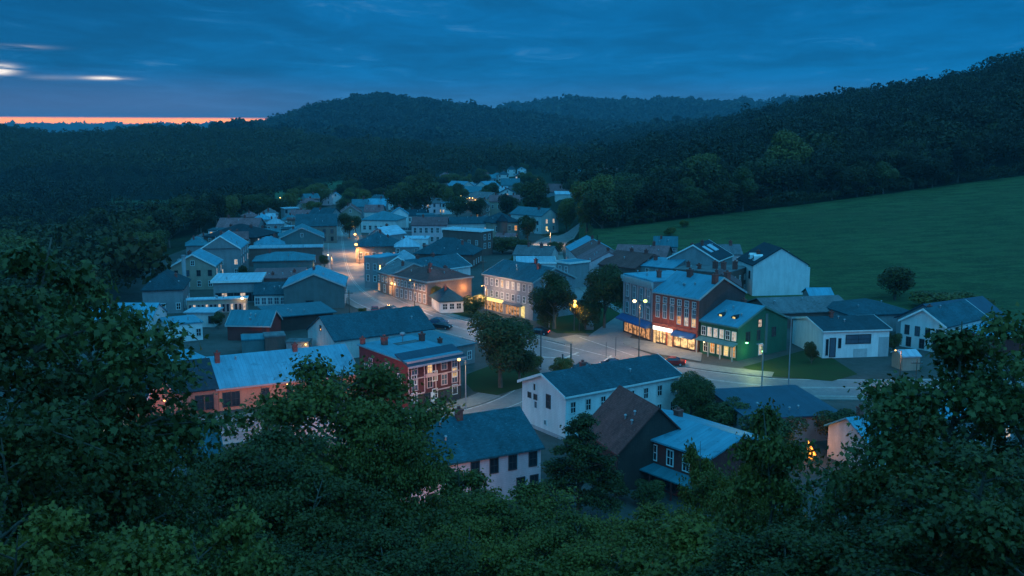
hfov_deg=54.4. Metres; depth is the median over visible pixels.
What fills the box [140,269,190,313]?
dark house
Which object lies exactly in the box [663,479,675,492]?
window
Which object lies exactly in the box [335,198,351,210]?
tree
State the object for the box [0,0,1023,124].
sky
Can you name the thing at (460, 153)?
forest
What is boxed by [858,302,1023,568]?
tree
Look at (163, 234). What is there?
tree
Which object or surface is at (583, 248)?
terrace house
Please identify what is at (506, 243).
shrub
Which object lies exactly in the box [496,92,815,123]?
forest
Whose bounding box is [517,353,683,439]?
long white house
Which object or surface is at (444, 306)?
window
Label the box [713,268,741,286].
house
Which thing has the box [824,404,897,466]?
cottage
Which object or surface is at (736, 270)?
flat block
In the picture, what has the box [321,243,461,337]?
pavement
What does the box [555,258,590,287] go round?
narrow house
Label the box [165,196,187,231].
tree
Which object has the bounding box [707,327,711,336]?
window
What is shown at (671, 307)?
window
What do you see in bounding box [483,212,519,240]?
turreted house
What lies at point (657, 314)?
window
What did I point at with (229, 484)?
tree
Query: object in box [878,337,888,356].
door
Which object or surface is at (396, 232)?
house
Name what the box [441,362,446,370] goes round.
window
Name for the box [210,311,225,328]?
tree
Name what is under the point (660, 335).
shop window
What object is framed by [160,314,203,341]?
house
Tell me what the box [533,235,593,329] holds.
pavement
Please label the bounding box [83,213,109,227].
tree
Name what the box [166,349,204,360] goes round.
shed
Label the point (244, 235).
house
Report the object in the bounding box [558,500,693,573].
tree
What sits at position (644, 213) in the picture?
undergrowth
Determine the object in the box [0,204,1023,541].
town ground
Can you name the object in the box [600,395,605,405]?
window
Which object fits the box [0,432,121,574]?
tree
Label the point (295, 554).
tree
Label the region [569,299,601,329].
bush
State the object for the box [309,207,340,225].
cottage
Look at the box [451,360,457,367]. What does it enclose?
window
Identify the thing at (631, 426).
brown barn
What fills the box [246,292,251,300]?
window
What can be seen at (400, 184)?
tree
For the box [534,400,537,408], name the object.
window
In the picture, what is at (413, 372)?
window
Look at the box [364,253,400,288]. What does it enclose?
town house
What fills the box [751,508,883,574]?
tree
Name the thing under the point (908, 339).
window
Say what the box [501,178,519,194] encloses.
house
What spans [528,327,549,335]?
parked car
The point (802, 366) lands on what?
lawn
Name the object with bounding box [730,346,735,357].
window
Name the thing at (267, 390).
window
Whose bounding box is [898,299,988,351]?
cottage
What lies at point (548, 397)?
window
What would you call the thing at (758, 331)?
window
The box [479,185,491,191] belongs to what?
tree
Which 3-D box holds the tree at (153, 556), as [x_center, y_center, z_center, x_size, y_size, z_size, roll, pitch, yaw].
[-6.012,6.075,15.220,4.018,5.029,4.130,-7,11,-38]
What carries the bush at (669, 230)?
on the field
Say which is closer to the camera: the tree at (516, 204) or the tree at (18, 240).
the tree at (18, 240)
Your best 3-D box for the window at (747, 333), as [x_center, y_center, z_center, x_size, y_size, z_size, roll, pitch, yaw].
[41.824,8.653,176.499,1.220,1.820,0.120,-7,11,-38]
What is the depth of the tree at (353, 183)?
587.37 m
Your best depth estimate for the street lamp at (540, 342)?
170.02 m
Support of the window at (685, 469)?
in the red shop at (717, 440)
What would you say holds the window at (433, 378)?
in the red house at (435, 366)
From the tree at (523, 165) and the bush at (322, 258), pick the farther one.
the tree at (523, 165)
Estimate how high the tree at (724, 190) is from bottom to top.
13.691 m
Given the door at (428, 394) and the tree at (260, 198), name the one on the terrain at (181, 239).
the tree at (260, 198)
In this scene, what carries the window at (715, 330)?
in the green building at (731, 330)
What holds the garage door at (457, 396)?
in the red house at (435, 366)
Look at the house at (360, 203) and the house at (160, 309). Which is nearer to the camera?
the house at (160, 309)
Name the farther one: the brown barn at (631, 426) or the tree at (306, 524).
the brown barn at (631, 426)
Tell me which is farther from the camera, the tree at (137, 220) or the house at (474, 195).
the house at (474, 195)
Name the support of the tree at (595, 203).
on the terrain at (181, 239)
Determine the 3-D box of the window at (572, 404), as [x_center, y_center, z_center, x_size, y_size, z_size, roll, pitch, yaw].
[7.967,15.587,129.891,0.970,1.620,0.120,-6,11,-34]
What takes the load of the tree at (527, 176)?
on the terrain at (181, 239)
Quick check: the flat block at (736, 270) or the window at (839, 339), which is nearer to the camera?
the window at (839, 339)
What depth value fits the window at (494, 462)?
107.78 m
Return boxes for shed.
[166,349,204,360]
[225,309,282,340]
[253,281,285,305]
[711,385,837,442]
[801,287,833,295]
[890,349,921,370]
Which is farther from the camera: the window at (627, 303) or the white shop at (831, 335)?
the window at (627, 303)
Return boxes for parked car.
[371,306,378,310]
[379,305,398,309]
[429,317,448,322]
[433,321,452,329]
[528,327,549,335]
[571,362,591,367]
[600,358,618,362]
[664,356,685,366]
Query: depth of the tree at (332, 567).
20.50 m
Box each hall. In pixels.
[282,265,347,307]
[386,250,414,264]
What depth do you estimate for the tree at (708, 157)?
397.76 m
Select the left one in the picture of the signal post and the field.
the signal post
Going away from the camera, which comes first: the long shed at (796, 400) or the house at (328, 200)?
the long shed at (796, 400)
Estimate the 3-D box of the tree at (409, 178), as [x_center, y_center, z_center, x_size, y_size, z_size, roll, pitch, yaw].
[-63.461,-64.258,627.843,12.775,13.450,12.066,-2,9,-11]
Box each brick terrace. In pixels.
[376,259,422,295]
[390,262,473,304]
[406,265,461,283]
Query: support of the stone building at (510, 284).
on the town ground at (862, 368)
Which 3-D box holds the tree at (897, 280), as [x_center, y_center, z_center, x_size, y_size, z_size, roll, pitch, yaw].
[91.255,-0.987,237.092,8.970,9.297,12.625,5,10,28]
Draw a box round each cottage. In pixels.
[159,425,223,496]
[261,225,282,238]
[264,220,289,227]
[281,213,293,221]
[290,208,310,215]
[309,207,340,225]
[401,235,430,249]
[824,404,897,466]
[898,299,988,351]
[916,397,1015,447]
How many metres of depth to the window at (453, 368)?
149.53 m
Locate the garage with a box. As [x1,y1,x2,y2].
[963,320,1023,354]
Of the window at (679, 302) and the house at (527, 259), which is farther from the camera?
the house at (527, 259)
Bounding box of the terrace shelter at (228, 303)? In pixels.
[186,295,248,312]
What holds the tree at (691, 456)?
on the terrain at (181, 239)
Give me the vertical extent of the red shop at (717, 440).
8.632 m
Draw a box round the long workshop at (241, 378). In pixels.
[205,342,355,410]
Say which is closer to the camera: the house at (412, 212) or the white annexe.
the white annexe
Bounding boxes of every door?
[424,393,429,403]
[440,388,459,401]
[521,306,524,317]
[667,332,671,345]
[853,348,866,357]
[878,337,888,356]
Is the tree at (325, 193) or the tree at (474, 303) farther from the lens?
the tree at (325, 193)
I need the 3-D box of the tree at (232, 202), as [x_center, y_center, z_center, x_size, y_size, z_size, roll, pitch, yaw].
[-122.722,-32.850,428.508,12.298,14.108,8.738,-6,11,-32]
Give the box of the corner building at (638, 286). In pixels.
[615,269,674,341]
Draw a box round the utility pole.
[911,359,922,378]
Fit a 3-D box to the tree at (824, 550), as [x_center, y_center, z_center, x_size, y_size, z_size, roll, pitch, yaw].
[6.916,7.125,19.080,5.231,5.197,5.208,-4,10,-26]
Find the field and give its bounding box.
[579,175,1023,319]
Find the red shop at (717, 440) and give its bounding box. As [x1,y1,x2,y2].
[639,407,768,507]
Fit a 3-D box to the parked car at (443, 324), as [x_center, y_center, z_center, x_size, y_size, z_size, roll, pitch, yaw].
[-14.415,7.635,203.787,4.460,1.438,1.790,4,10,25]
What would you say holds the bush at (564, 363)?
on the town ground at (862, 368)
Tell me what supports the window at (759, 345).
in the green building at (731, 330)
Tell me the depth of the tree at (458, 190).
508.68 m
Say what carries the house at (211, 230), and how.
on the town ground at (862, 368)
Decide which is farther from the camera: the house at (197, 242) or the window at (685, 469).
the house at (197, 242)
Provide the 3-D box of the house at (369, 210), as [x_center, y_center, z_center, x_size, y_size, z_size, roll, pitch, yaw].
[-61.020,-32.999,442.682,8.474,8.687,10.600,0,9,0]
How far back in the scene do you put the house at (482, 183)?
619.95 m
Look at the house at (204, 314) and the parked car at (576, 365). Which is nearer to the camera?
the parked car at (576, 365)
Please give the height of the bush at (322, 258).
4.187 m
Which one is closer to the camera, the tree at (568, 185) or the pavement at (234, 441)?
the pavement at (234, 441)
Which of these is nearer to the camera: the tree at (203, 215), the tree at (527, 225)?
the tree at (527, 225)
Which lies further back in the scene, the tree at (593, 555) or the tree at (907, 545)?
the tree at (593, 555)
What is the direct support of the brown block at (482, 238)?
on the town ground at (862, 368)
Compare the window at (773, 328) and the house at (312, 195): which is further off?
the house at (312, 195)
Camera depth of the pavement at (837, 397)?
150.33 m
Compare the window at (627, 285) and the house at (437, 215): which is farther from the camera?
the house at (437, 215)
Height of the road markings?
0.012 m
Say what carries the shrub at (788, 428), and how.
on the town ground at (862, 368)
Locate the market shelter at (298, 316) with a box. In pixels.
[257,301,336,330]
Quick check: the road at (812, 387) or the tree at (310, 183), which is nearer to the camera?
the road at (812, 387)
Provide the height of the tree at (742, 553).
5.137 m
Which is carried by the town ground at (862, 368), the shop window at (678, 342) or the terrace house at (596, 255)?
the terrace house at (596, 255)
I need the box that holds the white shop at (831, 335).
[792,310,892,357]
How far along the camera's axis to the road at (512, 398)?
145.86 m
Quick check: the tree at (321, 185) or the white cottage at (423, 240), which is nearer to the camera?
the white cottage at (423, 240)
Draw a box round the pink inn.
[411,214,448,243]
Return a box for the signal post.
[570,344,571,359]
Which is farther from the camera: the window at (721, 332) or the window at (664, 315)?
the window at (664, 315)
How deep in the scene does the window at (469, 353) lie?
173.00 m
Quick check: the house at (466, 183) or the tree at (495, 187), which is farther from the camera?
the house at (466, 183)
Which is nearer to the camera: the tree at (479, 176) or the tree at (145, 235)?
the tree at (145, 235)
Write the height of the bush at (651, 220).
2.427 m
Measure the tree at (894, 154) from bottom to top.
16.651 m
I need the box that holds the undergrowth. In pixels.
[590,161,1023,225]
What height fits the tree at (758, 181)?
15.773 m
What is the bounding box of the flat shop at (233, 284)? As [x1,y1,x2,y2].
[210,272,266,301]
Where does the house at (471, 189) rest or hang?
on the terrain at (181, 239)
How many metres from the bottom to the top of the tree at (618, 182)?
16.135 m
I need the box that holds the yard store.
[285,338,311,348]
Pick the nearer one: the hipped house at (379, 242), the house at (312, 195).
the hipped house at (379, 242)
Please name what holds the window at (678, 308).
in the brick shop at (684, 302)
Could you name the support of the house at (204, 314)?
on the town ground at (862, 368)
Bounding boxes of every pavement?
[103,392,500,430]
[222,434,342,445]
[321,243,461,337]
[356,225,571,343]
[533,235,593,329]
[558,230,622,313]
[671,361,773,377]
[815,396,872,399]
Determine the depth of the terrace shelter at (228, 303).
221.66 m
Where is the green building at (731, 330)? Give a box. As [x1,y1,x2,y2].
[695,297,789,361]
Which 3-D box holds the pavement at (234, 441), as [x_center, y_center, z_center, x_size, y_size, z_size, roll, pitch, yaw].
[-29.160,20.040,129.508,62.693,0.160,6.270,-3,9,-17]
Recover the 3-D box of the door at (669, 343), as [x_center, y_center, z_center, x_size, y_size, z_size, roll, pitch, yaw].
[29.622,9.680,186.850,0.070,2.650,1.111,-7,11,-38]
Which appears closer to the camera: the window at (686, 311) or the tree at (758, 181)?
the window at (686, 311)
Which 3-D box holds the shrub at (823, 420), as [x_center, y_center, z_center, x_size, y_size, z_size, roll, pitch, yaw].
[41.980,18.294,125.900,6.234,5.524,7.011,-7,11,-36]
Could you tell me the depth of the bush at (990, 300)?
222.55 m
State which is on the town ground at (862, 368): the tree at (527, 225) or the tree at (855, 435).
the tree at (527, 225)
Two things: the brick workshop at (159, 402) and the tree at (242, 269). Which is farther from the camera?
the tree at (242, 269)
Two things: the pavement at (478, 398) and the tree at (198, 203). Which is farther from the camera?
the tree at (198, 203)
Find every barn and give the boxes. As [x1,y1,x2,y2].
[306,306,435,357]
[586,385,680,489]
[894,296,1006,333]
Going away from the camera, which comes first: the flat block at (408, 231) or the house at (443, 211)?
the flat block at (408, 231)
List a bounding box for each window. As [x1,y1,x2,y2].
[176,303,180,309]
[195,395,204,410]
[196,328,201,336]
[205,394,213,409]
[222,392,231,407]
[226,303,229,311]
[231,391,239,406]
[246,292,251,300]
[255,297,259,304]
[261,297,266,304]
[261,388,269,399]
[267,297,272,304]
[274,297,278,303]
[411,367,417,375]
[411,374,416,384]
[411,379,417,391]
[427,365,432,373]
[427,377,432,388]
[432,370,437,381]
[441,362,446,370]
[441,373,447,385]
[442,303,447,309]
[449,303,454,309]
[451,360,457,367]
[451,371,457,382]
[452,366,456,377]
[456,303,461,308]
[467,350,471,359]
[470,461,479,472]
[484,300,502,312]
[490,457,498,473]
[505,304,519,315]
[508,454,516,470]
[511,282,514,289]
[516,476,524,488]
[529,451,536,466]
[530,474,538,484]
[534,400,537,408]
[546,394,550,408]
[570,401,575,413]
[585,398,591,410]
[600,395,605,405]
[623,322,650,340]
[626,284,628,296]
[626,301,628,313]
[632,303,635,315]
[633,286,635,298]
[640,288,642,300]
[640,305,642,317]
[643,387,648,398]
[646,308,649,320]
[647,290,649,302]
[653,444,657,461]
[655,303,659,317]
[656,330,665,344]
[657,384,662,396]
[662,304,666,318]
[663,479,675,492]
[666,448,673,466]
[669,305,673,319]
[673,336,694,350]
[677,299,681,305]
[677,306,680,315]
[677,315,680,324]
[682,454,689,472]
[684,308,688,317]
[684,317,688,325]
[691,318,695,327]
[692,309,695,318]
[701,325,705,335]
[703,342,707,351]
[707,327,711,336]
[710,343,714,353]
[713,328,717,337]
[716,345,721,354]
[719,329,723,338]
[723,346,728,356]
[725,330,729,340]
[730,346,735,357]
[731,331,736,341]
[745,331,750,341]
[757,329,760,339]
[758,319,761,327]
[758,343,762,354]
[771,326,775,336]
[824,338,829,355]
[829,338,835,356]
[838,338,841,347]
[845,334,870,343]
[904,324,909,334]
[905,336,910,346]
[914,326,919,335]
[919,338,924,348]
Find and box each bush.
[319,255,328,266]
[528,356,543,370]
[532,305,558,327]
[547,241,563,252]
[549,357,573,370]
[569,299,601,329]
[646,218,654,223]
[664,227,675,234]
[679,220,689,226]
[889,333,902,350]
[908,290,976,303]
[961,295,995,304]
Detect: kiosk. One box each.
[241,333,264,352]
[263,331,285,350]
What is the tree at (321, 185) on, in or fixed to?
on the terrain at (181, 239)
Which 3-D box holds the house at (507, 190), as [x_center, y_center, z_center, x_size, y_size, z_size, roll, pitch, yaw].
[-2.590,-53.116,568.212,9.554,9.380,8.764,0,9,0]
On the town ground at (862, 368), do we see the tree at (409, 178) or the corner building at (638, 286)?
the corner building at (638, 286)
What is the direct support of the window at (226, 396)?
in the long workshop at (241, 378)
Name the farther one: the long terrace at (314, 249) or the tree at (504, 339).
the long terrace at (314, 249)
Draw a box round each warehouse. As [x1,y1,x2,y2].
[747,295,843,327]
[826,298,908,331]
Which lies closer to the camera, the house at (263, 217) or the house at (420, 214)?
the house at (263, 217)
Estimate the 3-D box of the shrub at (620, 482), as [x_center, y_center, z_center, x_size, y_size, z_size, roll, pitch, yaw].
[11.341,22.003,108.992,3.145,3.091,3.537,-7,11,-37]
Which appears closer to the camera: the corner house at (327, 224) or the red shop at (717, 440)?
the red shop at (717, 440)
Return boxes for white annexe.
[535,256,556,266]
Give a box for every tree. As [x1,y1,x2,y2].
[0,234,40,247]
[0,237,255,563]
[0,243,19,254]
[0,273,174,561]
[0,279,236,538]
[0,400,221,568]
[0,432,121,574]
[0,497,147,575]
[63,519,202,575]
[68,238,103,266]
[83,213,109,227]
[90,392,225,562]
[133,218,145,224]
[133,231,164,253]
[135,497,291,575]
[142,230,170,245]
[146,214,171,228]
[147,209,182,247]
[157,206,184,237]
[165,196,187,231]
[165,422,378,560]
[177,199,215,231]
[189,207,210,233]
[190,528,336,575]
[203,456,418,574]
[206,193,225,224]
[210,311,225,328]
[215,343,477,547]
[216,195,240,217]
[238,265,247,272]
[241,193,274,208]
[244,200,266,214]
[263,553,397,575]
[266,197,288,212]
[277,192,297,206]
[287,188,300,199]
[294,185,305,197]
[300,186,310,195]
[301,201,321,209]
[303,181,318,186]
[308,409,465,550]
[309,183,327,188]
[309,185,332,205]
[312,526,493,575]
[333,184,346,194]
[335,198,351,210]
[337,213,361,237]
[342,179,362,189]
[342,188,354,199]
[351,189,359,199]
[357,189,371,198]
[364,182,377,194]
[366,501,464,570]
[371,187,386,194]
[384,183,417,209]
[392,182,405,192]
[396,515,550,575]
[403,175,414,182]
[407,171,446,209]
[417,460,503,553]
[431,285,440,293]
[434,475,581,575]
[435,187,454,201]
[437,177,448,182]
[440,173,463,182]
[444,196,468,216]
[450,183,469,200]
[461,176,472,181]
[463,294,485,314]
[466,197,486,215]
[467,311,538,387]
[471,170,490,182]
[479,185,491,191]
[488,182,499,192]
[490,555,593,575]
[498,193,514,214]
[499,503,632,575]
[505,350,536,382]
[508,197,520,212]
[512,182,522,194]
[518,172,533,183]
[518,214,536,240]
[519,163,528,171]
[519,176,549,206]
[527,270,576,328]
[535,411,625,516]
[538,197,550,207]
[551,523,689,575]
[554,170,575,183]
[556,197,576,231]
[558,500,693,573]
[561,179,575,190]
[569,173,614,224]
[575,200,594,232]
[580,190,621,228]
[581,263,622,327]
[601,508,758,575]
[604,185,635,226]
[607,172,642,181]
[612,177,635,186]
[623,176,646,209]
[628,176,659,221]
[648,485,777,574]
[664,177,695,215]
[666,463,773,521]
[670,370,715,414]
[671,186,706,217]
[672,166,704,213]
[676,437,717,518]
[683,153,721,183]
[684,523,874,575]
[706,180,740,213]
[706,460,776,563]
[712,163,736,181]
[712,397,821,564]
[716,437,800,518]
[728,166,758,210]
[731,166,766,198]
[739,157,784,186]
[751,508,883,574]
[752,519,932,575]
[764,129,814,168]
[783,321,1023,565]
[800,379,945,535]
[805,411,1003,563]
[815,519,1023,575]
[840,149,882,190]
[843,425,1023,573]
[850,489,1023,575]
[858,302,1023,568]
[868,161,898,193]
[875,149,901,185]
[876,266,916,299]
[877,146,901,173]
[895,151,936,188]
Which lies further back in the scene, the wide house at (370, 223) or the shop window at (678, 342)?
the wide house at (370, 223)
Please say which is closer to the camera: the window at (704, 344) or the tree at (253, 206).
the window at (704, 344)
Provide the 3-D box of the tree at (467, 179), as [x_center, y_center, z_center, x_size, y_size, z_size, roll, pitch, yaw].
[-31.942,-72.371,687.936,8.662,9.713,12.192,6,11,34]
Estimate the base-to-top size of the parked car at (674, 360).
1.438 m
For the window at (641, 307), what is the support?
in the corner building at (638, 286)
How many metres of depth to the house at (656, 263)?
252.15 m
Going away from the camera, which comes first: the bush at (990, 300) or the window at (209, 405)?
the window at (209, 405)
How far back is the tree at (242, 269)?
264.70 m
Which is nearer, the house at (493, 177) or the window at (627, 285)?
the window at (627, 285)
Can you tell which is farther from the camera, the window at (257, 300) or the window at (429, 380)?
the window at (257, 300)
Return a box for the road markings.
[221,229,929,432]
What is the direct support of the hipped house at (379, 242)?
on the town ground at (862, 368)
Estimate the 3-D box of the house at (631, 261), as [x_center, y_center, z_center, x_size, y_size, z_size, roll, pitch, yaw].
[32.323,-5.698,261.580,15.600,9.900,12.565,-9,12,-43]
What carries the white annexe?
on the town ground at (862, 368)
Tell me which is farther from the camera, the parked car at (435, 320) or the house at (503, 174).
the house at (503, 174)
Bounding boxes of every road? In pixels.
[220,369,549,440]
[327,225,1023,396]
[538,224,631,343]
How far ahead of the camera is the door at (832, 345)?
177.32 m
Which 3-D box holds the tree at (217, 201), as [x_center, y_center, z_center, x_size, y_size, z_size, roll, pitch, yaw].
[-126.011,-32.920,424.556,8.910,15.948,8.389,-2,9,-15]
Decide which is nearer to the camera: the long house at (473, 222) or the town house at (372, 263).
the town house at (372, 263)
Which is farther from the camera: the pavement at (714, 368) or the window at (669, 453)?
the pavement at (714, 368)
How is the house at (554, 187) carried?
on the terrain at (181, 239)
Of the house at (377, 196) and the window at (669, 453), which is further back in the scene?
the house at (377, 196)
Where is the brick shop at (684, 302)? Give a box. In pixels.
[652,268,746,351]
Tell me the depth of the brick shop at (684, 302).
184.78 m
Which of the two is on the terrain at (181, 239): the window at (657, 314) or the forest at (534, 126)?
the forest at (534, 126)
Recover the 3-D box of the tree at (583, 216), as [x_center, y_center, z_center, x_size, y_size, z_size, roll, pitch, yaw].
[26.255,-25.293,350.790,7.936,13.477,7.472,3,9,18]
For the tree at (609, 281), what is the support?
on the town ground at (862, 368)
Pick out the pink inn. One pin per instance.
(427, 226)
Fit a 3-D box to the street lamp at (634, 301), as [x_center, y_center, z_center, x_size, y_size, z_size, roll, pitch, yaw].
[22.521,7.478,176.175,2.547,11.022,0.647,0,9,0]
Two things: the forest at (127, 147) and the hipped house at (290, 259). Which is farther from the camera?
the forest at (127, 147)
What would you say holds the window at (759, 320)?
in the green building at (731, 330)
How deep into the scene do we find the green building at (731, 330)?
178.75 m
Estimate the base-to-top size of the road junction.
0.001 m
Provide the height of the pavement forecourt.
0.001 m
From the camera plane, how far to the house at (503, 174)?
764.83 m
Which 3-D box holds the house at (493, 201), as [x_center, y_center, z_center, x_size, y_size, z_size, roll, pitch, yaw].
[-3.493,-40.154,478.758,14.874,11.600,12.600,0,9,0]
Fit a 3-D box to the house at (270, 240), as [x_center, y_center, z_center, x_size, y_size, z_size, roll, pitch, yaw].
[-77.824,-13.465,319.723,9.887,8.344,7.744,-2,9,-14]
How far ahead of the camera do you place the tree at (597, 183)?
355.83 m
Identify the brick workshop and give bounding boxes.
[127,376,180,425]
[165,358,218,415]
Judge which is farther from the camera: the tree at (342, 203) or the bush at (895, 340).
the tree at (342, 203)
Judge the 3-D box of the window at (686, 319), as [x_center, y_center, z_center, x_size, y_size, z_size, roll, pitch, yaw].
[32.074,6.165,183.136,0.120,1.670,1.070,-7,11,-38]
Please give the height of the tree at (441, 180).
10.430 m
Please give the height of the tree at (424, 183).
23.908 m
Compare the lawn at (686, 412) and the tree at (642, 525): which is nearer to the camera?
the tree at (642, 525)
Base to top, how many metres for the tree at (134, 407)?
10.359 m
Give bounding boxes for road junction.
[536,335,650,371]
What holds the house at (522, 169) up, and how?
on the terrain at (181, 239)
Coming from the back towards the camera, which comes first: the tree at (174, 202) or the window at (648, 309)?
the tree at (174, 202)
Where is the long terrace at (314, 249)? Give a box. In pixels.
[248,244,322,265]
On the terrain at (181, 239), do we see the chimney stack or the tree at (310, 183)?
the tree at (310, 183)
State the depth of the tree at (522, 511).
52.26 m
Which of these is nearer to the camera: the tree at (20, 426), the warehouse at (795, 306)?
the tree at (20, 426)
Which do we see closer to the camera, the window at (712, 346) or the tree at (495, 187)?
the window at (712, 346)
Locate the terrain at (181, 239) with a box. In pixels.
[1,87,1023,573]
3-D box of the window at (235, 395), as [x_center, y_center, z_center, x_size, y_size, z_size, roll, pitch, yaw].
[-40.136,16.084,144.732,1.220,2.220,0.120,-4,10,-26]
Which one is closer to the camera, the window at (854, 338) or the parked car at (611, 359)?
the parked car at (611, 359)
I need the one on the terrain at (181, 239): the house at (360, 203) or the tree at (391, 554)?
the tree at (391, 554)
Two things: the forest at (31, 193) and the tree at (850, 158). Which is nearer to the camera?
the tree at (850, 158)
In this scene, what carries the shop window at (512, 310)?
in the stone building at (510, 284)
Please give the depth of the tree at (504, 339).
153.41 m
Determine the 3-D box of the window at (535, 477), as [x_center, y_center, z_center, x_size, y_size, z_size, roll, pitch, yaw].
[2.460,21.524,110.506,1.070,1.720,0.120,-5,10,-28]
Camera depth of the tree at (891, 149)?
403.24 m
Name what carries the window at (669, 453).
in the red shop at (717, 440)
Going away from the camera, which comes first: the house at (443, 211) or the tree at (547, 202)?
the house at (443, 211)
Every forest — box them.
[0,119,217,131]
[0,121,411,177]
[0,153,417,225]
[0,193,268,309]
[209,91,710,146]
[404,135,607,183]
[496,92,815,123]
[560,48,1023,208]
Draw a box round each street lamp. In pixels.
[457,358,466,409]
[535,329,540,366]
[633,300,646,356]
[757,343,763,385]
[785,316,791,384]
[895,350,901,378]
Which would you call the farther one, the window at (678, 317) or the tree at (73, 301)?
the window at (678, 317)
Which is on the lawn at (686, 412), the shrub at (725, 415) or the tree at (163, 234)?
the shrub at (725, 415)
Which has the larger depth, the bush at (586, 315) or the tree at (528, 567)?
the bush at (586, 315)
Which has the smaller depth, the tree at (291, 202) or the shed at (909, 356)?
the shed at (909, 356)
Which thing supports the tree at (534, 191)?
on the terrain at (181, 239)
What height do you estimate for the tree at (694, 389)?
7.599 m
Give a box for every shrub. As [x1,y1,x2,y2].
[493,236,519,253]
[510,239,530,249]
[601,473,630,499]
[630,479,665,504]
[691,403,722,420]
[703,396,749,426]
[738,414,809,446]
[804,341,819,362]
[812,408,855,438]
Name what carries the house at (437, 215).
on the town ground at (862, 368)
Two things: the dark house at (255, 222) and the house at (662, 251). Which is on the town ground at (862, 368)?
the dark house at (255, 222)
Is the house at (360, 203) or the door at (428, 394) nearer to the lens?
the door at (428, 394)
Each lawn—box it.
[453,308,482,316]
[466,365,539,394]
[536,301,622,332]
[682,400,708,414]
[744,350,856,380]
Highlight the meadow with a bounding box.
[111,180,344,207]
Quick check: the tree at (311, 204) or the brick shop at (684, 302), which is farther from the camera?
the tree at (311, 204)
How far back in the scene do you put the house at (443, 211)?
484.68 m
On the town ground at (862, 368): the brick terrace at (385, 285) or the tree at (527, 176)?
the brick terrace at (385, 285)
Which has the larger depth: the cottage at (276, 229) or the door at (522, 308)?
the cottage at (276, 229)
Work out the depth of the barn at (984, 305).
194.32 m
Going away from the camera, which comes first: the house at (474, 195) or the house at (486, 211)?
the house at (486, 211)
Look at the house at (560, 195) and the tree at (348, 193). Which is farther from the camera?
the tree at (348, 193)
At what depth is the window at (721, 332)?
177.40 m
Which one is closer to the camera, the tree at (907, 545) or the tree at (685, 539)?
the tree at (907, 545)
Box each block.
[254,267,306,281]
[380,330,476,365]
[401,227,411,235]
[441,227,493,255]
[673,260,745,289]
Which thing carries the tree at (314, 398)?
on the terrain at (181, 239)
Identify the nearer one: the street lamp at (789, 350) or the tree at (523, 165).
the street lamp at (789, 350)
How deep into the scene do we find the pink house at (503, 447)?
109.22 m
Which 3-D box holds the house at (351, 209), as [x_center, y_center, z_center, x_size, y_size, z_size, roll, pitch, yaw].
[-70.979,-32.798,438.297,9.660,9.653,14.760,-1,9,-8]
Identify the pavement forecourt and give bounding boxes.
[622,337,701,360]
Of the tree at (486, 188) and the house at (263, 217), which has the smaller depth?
the house at (263, 217)
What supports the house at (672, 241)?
on the field
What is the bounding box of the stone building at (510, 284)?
[482,258,576,320]
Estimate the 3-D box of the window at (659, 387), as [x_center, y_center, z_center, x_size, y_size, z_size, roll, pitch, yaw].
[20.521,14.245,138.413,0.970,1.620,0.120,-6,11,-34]
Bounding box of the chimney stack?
[181,255,186,276]
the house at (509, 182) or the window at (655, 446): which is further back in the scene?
the house at (509, 182)
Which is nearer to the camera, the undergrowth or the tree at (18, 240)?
the tree at (18, 240)
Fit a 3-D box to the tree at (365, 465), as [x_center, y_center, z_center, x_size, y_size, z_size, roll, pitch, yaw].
[-6.565,14.183,52.989,9.099,15.318,9.206,-6,11,-35]
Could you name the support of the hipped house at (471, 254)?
on the town ground at (862, 368)
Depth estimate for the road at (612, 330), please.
206.33 m
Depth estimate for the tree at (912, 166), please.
388.99 m
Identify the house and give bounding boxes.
[91,300,167,340]
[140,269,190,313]
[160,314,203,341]
[170,248,222,289]
[183,307,223,326]
[185,235,208,255]
[201,230,248,272]
[202,224,278,246]
[207,227,226,233]
[215,214,265,227]
[222,229,248,256]
[240,210,257,217]
[252,249,315,270]
[254,211,270,220]
[254,233,285,244]
[258,212,275,218]
[261,208,278,217]
[266,216,284,227]
[279,224,324,251]
[280,206,298,218]
[281,227,291,232]
[286,217,294,224]
[295,212,337,242]
[299,196,318,209]
[301,192,319,199]
[321,189,332,204]
[333,190,341,203]
[340,203,361,223]
[351,196,368,216]
[354,230,399,262]
[357,331,466,408]
[361,210,406,232]
[363,205,385,217]
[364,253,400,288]
[368,196,388,211]
[368,223,405,239]
[370,406,544,503]
[371,193,392,209]
[391,205,408,227]
[391,252,471,274]
[394,236,419,255]
[404,207,426,222]
[413,237,483,268]
[416,212,434,216]
[419,214,442,216]
[421,196,442,213]
[429,284,462,312]
[440,202,453,213]
[447,181,473,185]
[448,215,488,228]
[463,186,483,199]
[467,191,497,203]
[475,181,499,185]
[475,197,489,215]
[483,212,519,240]
[487,173,495,181]
[489,192,519,215]
[495,230,517,249]
[497,186,507,194]
[498,170,508,181]
[499,187,515,194]
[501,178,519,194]
[507,166,515,176]
[509,206,558,233]
[512,242,558,266]
[516,256,534,263]
[517,167,525,172]
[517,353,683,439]
[544,184,568,196]
[554,191,571,201]
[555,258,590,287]
[565,235,611,258]
[570,239,614,258]
[576,244,613,274]
[597,247,659,276]
[615,241,672,257]
[640,254,685,271]
[653,235,677,254]
[667,239,733,265]
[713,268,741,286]
[717,240,742,260]
[736,242,809,295]
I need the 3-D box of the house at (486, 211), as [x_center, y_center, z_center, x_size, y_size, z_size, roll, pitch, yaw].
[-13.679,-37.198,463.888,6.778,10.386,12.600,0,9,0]

